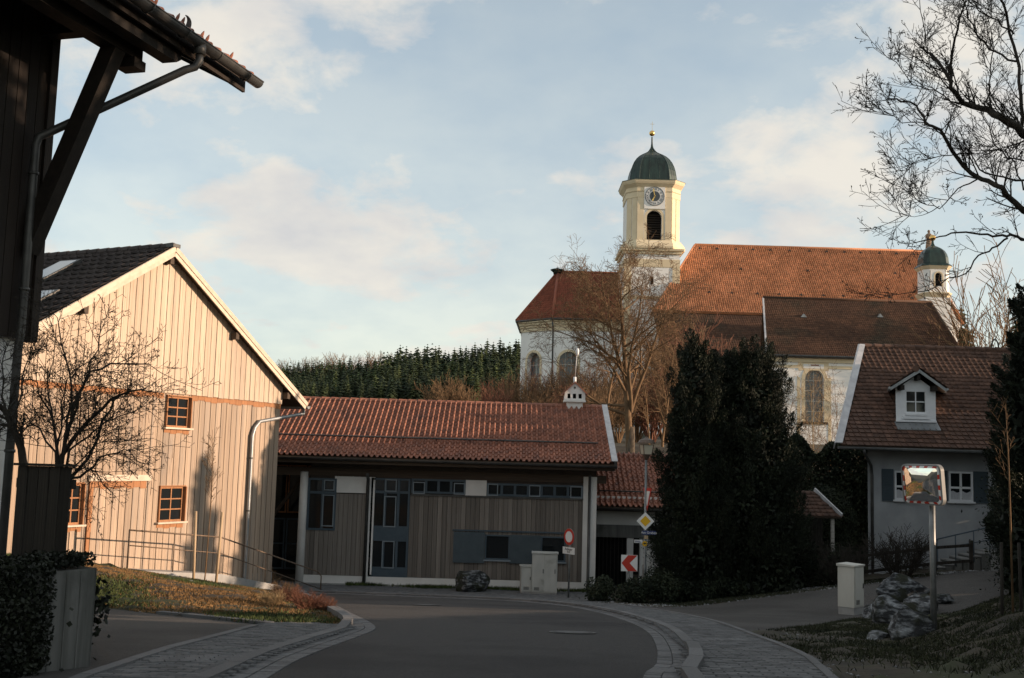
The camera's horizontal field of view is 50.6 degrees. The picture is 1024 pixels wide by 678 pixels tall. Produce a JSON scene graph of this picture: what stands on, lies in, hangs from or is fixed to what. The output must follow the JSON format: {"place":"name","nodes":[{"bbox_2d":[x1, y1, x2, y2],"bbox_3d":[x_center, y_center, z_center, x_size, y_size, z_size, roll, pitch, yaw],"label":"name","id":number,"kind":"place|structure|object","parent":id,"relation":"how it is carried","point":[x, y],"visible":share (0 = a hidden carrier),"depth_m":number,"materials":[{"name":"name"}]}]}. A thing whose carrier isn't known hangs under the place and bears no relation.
{"place":"outdoors","nodes":[
{"label":"outdoors","id":0,"kind":"place"},
{"bbox_2d":[7,607,250,677],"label":"driveway","id":1,"kind":"structure","parent":0,"point":[131,633],"depth_m":12.21,"materials":[{"name":"asphalt"}]},
{"bbox_2d":[249,593,672,677],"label":"road","id":2,"kind":"structure","parent":0,"point":[458,638],"depth_m":12.08,"materials":[{"name":"asphalt"}]},
{"bbox_2d":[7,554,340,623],"bbox_3d":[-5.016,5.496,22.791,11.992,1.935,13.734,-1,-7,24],"label":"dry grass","id":3,"kind":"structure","parent":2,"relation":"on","point":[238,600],"depth_m":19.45,"materials":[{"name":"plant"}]},
{"bbox_2d":[223,618,363,677],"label":"gutter strip","id":4,"kind":"object","parent":2,"relation":"on","point":[251,669],"visible":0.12,"depth_m":9.87,"materials":[{"name":"stone"}]},
{"bbox_2d":[303,592,686,677],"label":"gutter strip","id":5,"kind":"object","parent":2,"relation":"on","point":[663,663],"visible":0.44,"depth_m":12.75,"materials":[{"name":"stone"}]},
{"bbox_2d":[45,0,1023,370],"label":"sky","id":6,"kind":"structure","parent":0,"point":[411,174],"materials":[{"name":"blue"}]},
{"bbox_2d":[85,432,1023,677],"bbox_3d":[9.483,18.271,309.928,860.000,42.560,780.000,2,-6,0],"label":"ground","id":7,"kind":"structure","parent":0,"point":[877,669],"depth_m":13.40,"materials":[{"name":"plant"}]},
{"bbox_2d":[11,463,76,555],"bbox_3d":[-4.553,2.178,10.407,0.622,1.946,0.110,1,-7,10],"label":"plank screen","id":8,"kind":"object","parent":7,"relation":"on","point":[41,512],"visible":0.49,"depth_m":10.45,"materials":[{"name":"wood"}]},
{"bbox_2d":[0,566,96,675],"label":"retaining wall","id":9,"kind":"structure","parent":7,"relation":"on","point":[75,586],"depth_m":8.41,"materials":[{"name":"concrete"}]},
{"bbox_2d":[0,549,97,677],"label":"ivy","id":10,"kind":"object","parent":9,"relation":"attached to","point":[26,565],"visible":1,"depth_m":7.96,"materials":[{"name":"plant"}]},
{"bbox_2d":[59,565,111,671],"bbox_3d":[-3.949,2.238,8.730,1.377,0.962,1.494,7,-8,-38],"label":"evergreen bush","id":11,"kind":"object","parent":7,"relation":"on","point":[100,605],"visible":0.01,"depth_m":9.00,"materials":[{"name":"green plant"}]},
{"bbox_2d":[0,276,221,540],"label":"bare shrub","id":12,"kind":"object","parent":7,"relation":"on","point":[19,438],"visible":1,"depth_m":10.94,"materials":[{"name":"brown plant"}]},
{"bbox_2d":[0,0,263,555],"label":"farmhouse","id":13,"kind":"object","parent":7,"relation":"on","point":[35,176],"visible":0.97,"depth_m":12.85,"materials":[{"name":"brown paint"}]},
{"bbox_2d":[6,242,310,583],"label":"barn","id":14,"kind":"structure","parent":7,"relation":"on","point":[253,393],"depth_m":30.37,"materials":[{"name":"wood"}]},
{"bbox_2d":[68,482,85,531],"bbox_3d":[-11.001,4.214,27.102,0.178,1.236,0.806,-1,-7,26],"label":"window","id":15,"kind":"structure","parent":14,"relation":"in","point":[74,518],"depth_m":27.30,"materials":[{"name":"brown wood"}]},
{"bbox_2d":[89,487,144,568],"bbox_3d":[-10.397,4.919,28.463,0.060,2.359,1.860,-1,-7,26],"label":"door","id":16,"kind":"structure","parent":14,"relation":"in","point":[116,524],"depth_m":28.48,"materials":[{"name":"wood"}]},
{"bbox_2d":[155,485,187,528],"bbox_3d":[-9.497,4.684,30.217,0.178,1.180,1.153,-1,-7,26],"label":"window","id":17,"kind":"structure","parent":14,"relation":"in","point":[172,499],"depth_m":30.28,"materials":[{"name":"brown wood"}]},
{"bbox_2d":[162,395,193,434],"bbox_3d":[-9.409,2.140,30.536,0.178,1.082,1.108,-1,-7,26],"label":"window","id":18,"kind":"structure","parent":14,"relation":"in","point":[181,406],"depth_m":30.63,"materials":[{"name":"brown wood"}]},
{"bbox_2d":[6,553,340,623],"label":"mound grass","id":19,"kind":"structure","parent":7,"relation":"on","point":[274,617],"depth_m":18.34,"materials":[{"name":"plant"}]},
{"bbox_2d":[287,588,325,609],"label":"dry weed","id":20,"kind":"object","parent":19,"relation":"on","point":[298,602],"visible":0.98,"depth_m":18.95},
{"bbox_2d":[201,427,223,579],"bbox_3d":[-7.499,4.155,26.994,0.632,3.989,0.676,5,-7,-26],"label":"young tree","id":21,"kind":"object","parent":7,"relation":"on","point":[212,470],"visible":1,"depth_m":27.12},
{"bbox_2d":[156,611,273,623],"bbox_3d":[-4.360,4.125,15.727,0.156,0.428,3.205,8,-9,-44],"label":"drive edging","id":22,"kind":"object","parent":7,"relation":"on","point":[222,618],"visible":0.34,"depth_m":15.75,"materials":[{"name":"stone"}]},
{"bbox_2d":[128,568,306,591],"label":"ramp","id":23,"kind":"structure","parent":7,"relation":"on","point":[228,579],"depth_m":30.08,"materials":[{"name":"concrete"}]},
{"bbox_2d":[126,529,321,589],"bbox_3d":[-7.837,6.685,31.232,0.360,2.805,9.408,-1,-7,20],"label":"ramp railing","id":24,"kind":"object","parent":23,"relation":"on","point":[173,549],"visible":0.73,"depth_m":29.92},
{"bbox_2d":[90,622,357,677],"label":"walkway","id":25,"kind":"structure","parent":7,"relation":"on","point":[260,636],"depth_m":9.75,"materials":[{"name":"stone"}]},
{"bbox_2d":[69,624,258,677],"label":"walkway edging","id":26,"kind":"object","parent":25,"relation":"attached to","point":[112,666],"visible":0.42,"depth_m":9.02,"materials":[{"name":"stone"}]},
{"bbox_2d":[190,589,352,677],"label":"kerb","id":27,"kind":"structure","parent":7,"relation":"on","point":[345,617],"depth_m":10.08,"materials":[{"name":"stone"}]},
{"bbox_2d":[256,588,286,604],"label":"dry weed","id":28,"kind":"object","parent":7,"relation":"on","point":[276,598],"visible":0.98,"depth_m":19.49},
{"bbox_2d":[247,601,374,677],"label":"gutter strip","id":29,"kind":"object","parent":7,"relation":"on","point":[272,669],"visible":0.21,"depth_m":10.19,"materials":[{"name":"stone"}]},
{"bbox_2d":[281,342,520,401],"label":"forest","id":30,"kind":"object","parent":7,"relation":"on","point":[383,381],"visible":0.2,"depth_m":196.64,"materials":[{"name":"plant"}]},
{"bbox_2d":[273,580,616,601],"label":"forecourt","id":31,"kind":"structure","parent":7,"relation":"on","point":[562,596],"depth_m":35.82,"materials":[{"name":"asphalt"}]},
{"bbox_2d":[519,564,531,593],"bbox_3d":[0.472,8.222,36.437,0.429,1.222,0.393,2,-6,-7],"label":"utility cabinet","id":32,"kind":"object","parent":31,"relation":"on","point":[525,578],"visible":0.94,"depth_m":36.28,"materials":[{"name":"metal"}]},
{"bbox_2d":[531,551,558,594],"bbox_3d":[1.090,7.997,36.358,0.914,1.673,0.497,2,-6,0],"label":"utility cabinet","id":33,"kind":"object","parent":31,"relation":"on","point":[544,571],"visible":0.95,"depth_m":36.16,"materials":[{"name":"plastic"}]},
{"bbox_2d":[272,396,617,591],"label":"village hall","id":34,"kind":"structure","parent":7,"relation":"on","point":[389,491],"depth_m":38.09,"materials":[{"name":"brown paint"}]},
{"bbox_2d":[272,518,285,568],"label":"window","id":35,"kind":"structure","parent":34,"relation":"in","point":[279,523],"depth_m":40.91,"materials":[{"name":"black glass"}]},
{"bbox_2d":[275,465,287,512],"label":"window","id":36,"kind":"structure","parent":34,"relation":"in","point":[281,480],"depth_m":41.14,"materials":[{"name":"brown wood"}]},
{"bbox_2d":[284,518,297,568],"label":"window","id":37,"kind":"structure","parent":34,"relation":"in","point":[291,523],"depth_m":40.91,"materials":[{"name":"black glass"}]},
{"bbox_2d":[287,465,306,512],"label":"window","id":38,"kind":"structure","parent":34,"relation":"in","point":[293,501],"depth_m":41.12,"materials":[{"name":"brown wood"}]},
{"bbox_2d":[306,478,336,530],"bbox_3d":[-6.695,5.805,38.071,1.008,1.811,0.096,2,-6,0],"label":"window","id":39,"kind":"structure","parent":34,"relation":"in","point":[321,498],"depth_m":38.09,"materials":[{"name":"glass"}]},
{"bbox_2d":[368,478,410,577],"bbox_3d":[-4.308,6.610,37.988,1.373,3.419,0.096,2,-6,0],"label":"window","id":40,"kind":"structure","parent":34,"relation":"in","point":[392,495],"depth_m":37.97,"materials":[{"name":"blue metal"}]},
{"bbox_2d":[411,478,465,494],"bbox_3d":[-2.589,5.209,38.151,1.912,0.529,0.096,2,-6,0],"label":"window","id":41,"kind":"structure","parent":34,"relation":"in","point":[418,486],"depth_m":38.15,"materials":[{"name":"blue glass"}]},
{"bbox_2d":[483,534,510,561],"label":"window","id":42,"kind":"structure","parent":34,"relation":"in","point":[497,547],"depth_m":37.94,"materials":[{"name":"black glass"}]},
{"bbox_2d":[486,483,582,497],"bbox_3d":[0.804,5.345,38.147,3.403,0.447,0.096,2,-6,0],"label":"window","id":43,"kind":"structure","parent":34,"relation":"in","point":[494,489],"depth_m":38.16,"materials":[{"name":"glass"}]},
{"bbox_2d":[541,536,565,563],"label":"window","id":44,"kind":"structure","parent":34,"relation":"in","point":[548,543],"depth_m":37.97,"materials":[{"name":"black glass"}]},
{"bbox_2d":[562,348,587,409],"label":"turret","id":45,"kind":"object","parent":34,"relation":"on","point":[574,393],"visible":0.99,"depth_m":41.94,"materials":[{"name":"white paint"}]},
{"bbox_2d":[414,370,483,400],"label":"bare bush","id":46,"kind":"object","parent":7,"relation":"on","point":[450,393],"visible":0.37,"depth_m":75.37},
{"bbox_2d":[345,581,586,591],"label":"wall grass","id":47,"kind":"structure","parent":7,"relation":"on","point":[419,585],"depth_m":37.41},
{"bbox_2d":[455,570,489,591],"bbox_3d":[-1.339,8.355,36.673,1.430,0.967,0.984,7,-9,-42],"label":"boulder","id":48,"kind":"object","parent":7,"relation":"on","point":[473,581],"visible":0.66,"depth_m":36.28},
{"bbox_2d":[476,376,514,401],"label":"bare bush","id":49,"kind":"object","parent":7,"relation":"on","point":[488,398],"visible":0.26,"depth_m":81.89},
{"bbox_2d":[305,590,704,677],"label":"kerb","id":50,"kind":"structure","parent":7,"relation":"on","point":[692,664],"depth_m":16.24,"materials":[{"name":"stone"}]},
{"bbox_2d":[480,370,531,401],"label":"bare bush","id":51,"kind":"object","parent":7,"relation":"on","point":[504,387],"visible":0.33,"depth_m":85.75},
{"bbox_2d":[500,372,548,402],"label":"bare bush","id":52,"kind":"object","parent":7,"relation":"on","point":[521,397],"visible":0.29,"depth_m":83.72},
{"bbox_2d":[507,359,566,402],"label":"bare bush","id":53,"kind":"object","parent":7,"relation":"on","point":[529,380],"visible":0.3,"depth_m":89.91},
{"bbox_2d":[519,370,566,402],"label":"bare bush","id":54,"kind":"object","parent":7,"relation":"on","point":[544,393],"visible":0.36,"depth_m":83.56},
{"bbox_2d":[563,528,574,597],"bbox_3d":[1.850,7.370,35.020,0.089,2.452,0.615,6,-8,-35],"label":"no vehicles sign","id":55,"kind":"object","parent":7,"relation":"on","point":[569,537],"visible":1,"depth_m":35.03,"materials":[{"name":"grey"}]},
{"bbox_2d":[579,574,620,602],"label":"evergreen bush","id":56,"kind":"object","parent":7,"relation":"on","point":[597,590],"visible":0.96,"depth_m":31.29,"materials":[{"name":"green plant"}]},
{"bbox_2d":[516,222,717,452],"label":"bare tree","id":57,"kind":"object","parent":7,"relation":"on","point":[627,371],"visible":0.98,"depth_m":59.90,"materials":[{"name":"brown plant"}]},
{"bbox_2d":[588,378,645,442],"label":"bare bush","id":58,"kind":"object","parent":7,"relation":"on","point":[620,418],"visible":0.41,"depth_m":77.53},
{"bbox_2d":[586,282,669,406],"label":"bare tree","id":59,"kind":"object","parent":7,"relation":"on","point":[611,380],"visible":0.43,"depth_m":64.58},
{"bbox_2d":[621,555,637,578],"bbox_3d":[3.422,7.130,31.701,0.478,1.592,0.094,2,-6,0],"label":"chevron sign","id":60,"kind":"object","parent":7,"relation":"on","point":[628,563],"visible":0.72,"depth_m":31.72,"materials":[{"name":"white"}]},
{"bbox_2d":[595,452,670,585],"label":"garage wing","id":61,"kind":"structure","parent":7,"relation":"on","point":[620,500],"depth_m":40.13,"materials":[{"name":"tile"}]},
{"bbox_2d":[595,537,625,585],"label":"garage door","id":62,"kind":"structure","parent":61,"relation":"in","point":[609,550],"depth_m":40.10,"materials":[{"name":"black"}]},
{"bbox_2d":[608,576,660,603],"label":"evergreen bush","id":63,"kind":"object","parent":7,"relation":"on","point":[635,592],"visible":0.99,"depth_m":30.86,"materials":[{"name":"green plant"}]},
{"bbox_2d":[612,362,677,441],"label":"bare bush","id":64,"kind":"object","parent":7,"relation":"on","point":[652,428],"visible":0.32,"depth_m":79.62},
{"bbox_2d":[638,436,654,601],"bbox_3d":[3.961,5.449,32.116,0.529,5.106,0.516,2,-6,0],"label":"street lamp","id":65,"kind":"object","parent":7,"relation":"on","point":[646,450],"visible":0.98,"depth_m":32.21,"materials":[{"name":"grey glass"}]},
{"bbox_2d":[631,357,662,444],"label":"bare tree","id":66,"kind":"object","parent":7,"relation":"on","point":[642,401],"visible":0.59,"depth_m":65.62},
{"bbox_2d":[640,364,677,433],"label":"bare bush","id":67,"kind":"object","parent":7,"relation":"on","point":[661,404],"visible":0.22,"depth_m":75.93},
{"bbox_2d":[642,311,679,446],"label":"bare tree","id":68,"kind":"object","parent":7,"relation":"on","point":[666,404],"visible":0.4,"depth_m":62.78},
{"bbox_2d":[643,565,688,603],"bbox_3d":[4.333,7.196,31.349,1.618,1.213,1.959,2,-6,0],"label":"evergreen bush","id":69,"kind":"object","parent":7,"relation":"on","point":[661,589],"visible":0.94,"depth_m":31.18,"materials":[{"name":"green plant"}]},
{"bbox_2d":[628,313,712,442],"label":"bare bush","id":70,"kind":"object","parent":7,"relation":"on","point":[675,360],"visible":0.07,"depth_m":83.81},
{"bbox_2d":[645,305,738,368],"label":"bare bush","id":71,"kind":"object","parent":7,"relation":"on","point":[698,331],"visible":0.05,"depth_m":90.15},
{"bbox_2d":[640,327,745,602],"bbox_3d":[5.496,3.841,32.989,3.435,8.536,3.426,2,-6,0],"label":"cypress","id":72,"kind":"object","parent":7,"relation":"on","point":[697,391],"visible":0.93,"depth_m":32.39,"materials":[{"name":"green plant"}]},
{"bbox_2d":[670,576,729,601],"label":"evergreen bush","id":73,"kind":"object","parent":7,"relation":"on","point":[700,591],"visible":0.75,"depth_m":31.56,"materials":[{"name":"green plant"}]},
{"bbox_2d":[681,346,773,595],"bbox_3d":[6.676,4.188,34.034,3.224,8.064,3.286,2,-6,0],"label":"cypress","id":74,"kind":"object","parent":7,"relation":"on","point":[732,353],"visible":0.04,"depth_m":33.44,"materials":[{"name":"green plant"}]},
{"bbox_2d":[515,130,963,433],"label":"church","id":75,"kind":"structure","parent":7,"relation":"on","point":[745,279],"depth_m":124.34,"materials":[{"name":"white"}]},
{"bbox_2d":[559,352,576,392],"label":"window","id":76,"kind":"structure","parent":75,"relation":"in","point":[564,355],"depth_m":124.12,"materials":[{"name":"grey glass"}]},
{"bbox_2d":[914,235,952,331],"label":"church turret","id":77,"kind":"object","parent":75,"relation":"on","point":[933,262],"visible":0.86,"depth_m":112.73,"materials":[{"name":"white"}]},
{"bbox_2d":[686,334,823,596],"bbox_3d":[7.341,3.901,33.272,4.250,8.160,4.067,2,-6,0],"label":"cypress","id":78,"kind":"object","parent":7,"relation":"on","point":[761,398],"visible":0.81,"depth_m":32.44,"materials":[{"name":"green plant"}]},
{"bbox_2d":[747,564,803,592],"bbox_3d":[7.776,7.237,32.514,1.829,0.999,1.846,-5,-9,44],"label":"evergreen bush","id":79,"kind":"object","parent":7,"relation":"on","point":[769,587],"visible":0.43,"depth_m":32.17,"materials":[{"name":"green plant"}]},
{"bbox_2d":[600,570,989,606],"bbox_3d":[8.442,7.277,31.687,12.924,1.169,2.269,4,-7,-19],"label":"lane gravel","id":80,"kind":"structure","parent":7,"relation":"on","point":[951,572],"depth_m":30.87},
{"bbox_2d":[588,572,1023,677],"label":"bank grass","id":81,"kind":"structure","parent":7,"relation":"on","point":[900,648],"depth_m":12.99,"materials":[{"name":"plant"}]},
{"bbox_2d":[785,361,841,448],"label":"sapling","id":82,"kind":"object","parent":7,"relation":"on","point":[813,387],"visible":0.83,"depth_m":58.16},
{"bbox_2d":[787,488,842,584],"bbox_3d":[9.641,6.480,34.910,1.605,3.314,1.682,2,-6,0],"label":"garden shelter","id":83,"kind":"object","parent":7,"relation":"on","point":[820,506],"visible":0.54,"depth_m":34.99,"materials":[{"name":"brown wood"}]},
{"bbox_2d":[771,434,867,563],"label":"hedge","id":84,"kind":"object","parent":7,"relation":"on","point":[851,482],"visible":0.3,"depth_m":40.19,"materials":[{"name":"plant"}]},
{"bbox_2d":[803,360,845,444],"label":"sapling","id":85,"kind":"object","parent":7,"relation":"on","point":[831,422],"visible":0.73,"depth_m":54.70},
{"bbox_2d":[643,571,1008,631],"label":"lane","id":86,"kind":"structure","parent":7,"relation":"on","point":[820,606],"depth_m":27.14,"materials":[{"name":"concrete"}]},
{"bbox_2d":[788,482,864,560],"bbox_3d":[10.014,6.601,37.081,4.826,3.420,2.842,2,-6,0],"label":"evergreen bush","id":87,"kind":"object","parent":7,"relation":"on","point":[843,534],"visible":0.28,"depth_m":36.63,"materials":[{"name":"green plant"}]},
{"bbox_2d":[805,542,851,585],"bbox_3d":[9.775,6.906,32.972,1.808,1.432,2.009,1,-6,8],"label":"evergreen bush","id":88,"kind":"object","parent":7,"relation":"on","point":[836,558],"visible":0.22,"depth_m":32.79,"materials":[{"name":"green plant"}]},
{"bbox_2d":[813,537,878,584],"bbox_3d":[9.872,6.664,32.249,1.837,1.561,1.744,2,-6,-5],"label":"bare bush","id":89,"kind":"object","parent":7,"relation":"on","point":[847,557],"visible":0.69,"depth_m":32.24,"materials":[{"name":"brown plant"}]},
{"bbox_2d":[836,562,864,614],"bbox_3d":[7.877,5.926,25.160,0.453,1.401,0.570,-4,-9,42],"label":"verge cabinet","id":90,"kind":"object","parent":7,"relation":"on","point":[850,588],"visible":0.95,"depth_m":25.00,"materials":[{"name":"plastic"}]},
{"bbox_2d":[761,296,957,444],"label":"church annex","id":91,"kind":"object","parent":7,"relation":"on","point":[825,334],"visible":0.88,"depth_m":103.01,"materials":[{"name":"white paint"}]},
{"bbox_2d":[805,370,822,421],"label":"window","id":92,"kind":"structure","parent":91,"relation":"in","point":[813,373],"depth_m":100.54,"materials":[{"name":"grey glass"}]},
{"bbox_2d":[871,594,911,625],"bbox_3d":[7.191,5.252,20.510,0.618,0.818,0.823,8,-9,-43],"label":"boulder","id":93,"kind":"object","parent":7,"relation":"on","point":[885,608],"visible":0.5,"depth_m":20.40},
{"bbox_2d":[856,524,929,576],"bbox_3d":[11.401,6.354,32.144,2.236,1.745,2.389,-1,-7,25],"label":"bare bush","id":94,"kind":"object","parent":7,"relation":"on","point":[913,560],"visible":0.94,"depth_m":31.84,"materials":[{"name":"brown plant"}]},
{"bbox_2d":[875,572,929,601],"bbox_3d":[9.817,6.402,27.244,1.406,1.037,0.674,2,-6,0],"label":"boulder","id":95,"kind":"object","parent":7,"relation":"on","point":[899,587],"visible":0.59,"depth_m":27.06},
{"bbox_2d":[887,609,935,640],"bbox_3d":[5.281,3.822,14.390,0.546,0.494,0.841,2,-6,-1],"label":"boulder","id":96,"kind":"object","parent":7,"relation":"on","point":[905,623],"visible":0.75,"depth_m":14.16,"materials":[{"name":"stone"}]},
{"bbox_2d":[857,540,973,573],"bbox_3d":[12.312,6.882,32.967,4.052,1.508,0.144,3,-7,-15],"label":"garden fence","id":97,"kind":"object","parent":7,"relation":"on","point":[970,561],"visible":0.34,"depth_m":33.21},
{"bbox_2d":[903,592,938,614],"bbox_3d":[9.697,6.359,25.689,0.726,0.710,1.151,-2,-7,28],"label":"boulder","id":98,"kind":"object","parent":7,"relation":"on","point":[920,602],"visible":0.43,"depth_m":25.34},
{"bbox_2d":[833,339,1013,573],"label":"house","id":99,"kind":"structure","parent":7,"relation":"on","point":[913,404],"depth_m":36.84,"materials":[{"name":"paint"}]},
{"bbox_2d":[893,471,903,501],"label":"window","id":100,"kind":"structure","parent":99,"relation":"in","point":[898,494],"depth_m":36.67,"materials":[{"name":"white paint"}]},
{"bbox_2d":[906,391,925,412],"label":"dormer window","id":101,"kind":"structure","parent":99,"relation":"in","point":[915,400],"depth_m":37.19,"materials":[{"name":"white paint"}]},
{"bbox_2d":[947,471,975,503],"bbox_3d":[15.206,5.028,36.661,0.934,1.064,0.110,2,-6,0],"label":"window","id":102,"kind":"structure","parent":99,"relation":"in","point":[956,493],"depth_m":36.68,"materials":[{"name":"white paint"}]},
{"bbox_2d":[901,464,945,630],"bbox_3d":[5.494,2.917,14.357,0.212,2.496,0.698,5,-7,-26],"label":"traffic mirror","id":103,"kind":"object","parent":7,"relation":"on","point":[923,484],"visible":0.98,"depth_m":14.33,"materials":[{"name":"white mirror"}]},
{"bbox_2d":[831,0,1023,303],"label":"overhanging tree","id":104,"kind":"object","parent":7,"relation":"on","point":[1015,124],"visible":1,"depth_m":12.55,"materials":[{"name":"brown plant"}]},
{"bbox_2d":[925,528,1003,570],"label":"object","id":105,"kind":"object","parent":7,"relation":"on","point":[980,563],"visible":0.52,"depth_m":35.17,"materials":[{"name":"metal"}]},
{"bbox_2d":[909,237,1023,347],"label":"bare tree","id":106,"kind":"object","parent":7,"relation":"on","point":[998,322],"visible":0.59,"depth_m":101.57,"materials":[{"name":"plant"}]},
{"bbox_2d":[979,475,1018,593],"bbox_3d":[12.570,4.751,26.627,2.121,3.206,2.476,2,-6,0],"label":"yew bush","id":107,"kind":"object","parent":7,"relation":"on","point":[998,573],"visible":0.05,"depth_m":26.90,"materials":[{"name":"green plant"}]},
{"bbox_2d":[985,396,1014,612],"bbox_3d":[6.288,2.126,13.946,0.367,2.786,0.254,-5,-9,44],"label":"birch sapling","id":108,"kind":"object","parent":7,"relation":"on","point":[1011,562],"visible":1,"depth_m":13.88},
{"bbox_2d":[979,282,1023,595],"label":"yew","id":109,"kind":"object","parent":7,"relation":"on","point":[1012,382],"visible":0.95,"depth_m":15.42,"materials":[{"name":"green plant"}]},
{"bbox_2d":[1017,543,1022,610],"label":"tree stake","id":110,"kind":"object","parent":7,"relation":"on","point":[1020,577],"visible":0.65,"depth_m":13.80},
{"bbox_2d":[554,601,831,677],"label":"pavement","id":111,"kind":"structure","parent":0,"point":[761,658],"depth_m":11.18,"materials":[{"name":"stone"}]},
{"bbox_2d":[610,601,837,677],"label":"pavement edging","id":112,"kind":"object","parent":111,"relation":"on","point":[823,669],"visible":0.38,"depth_m":12.26,"materials":[{"name":"stone"}]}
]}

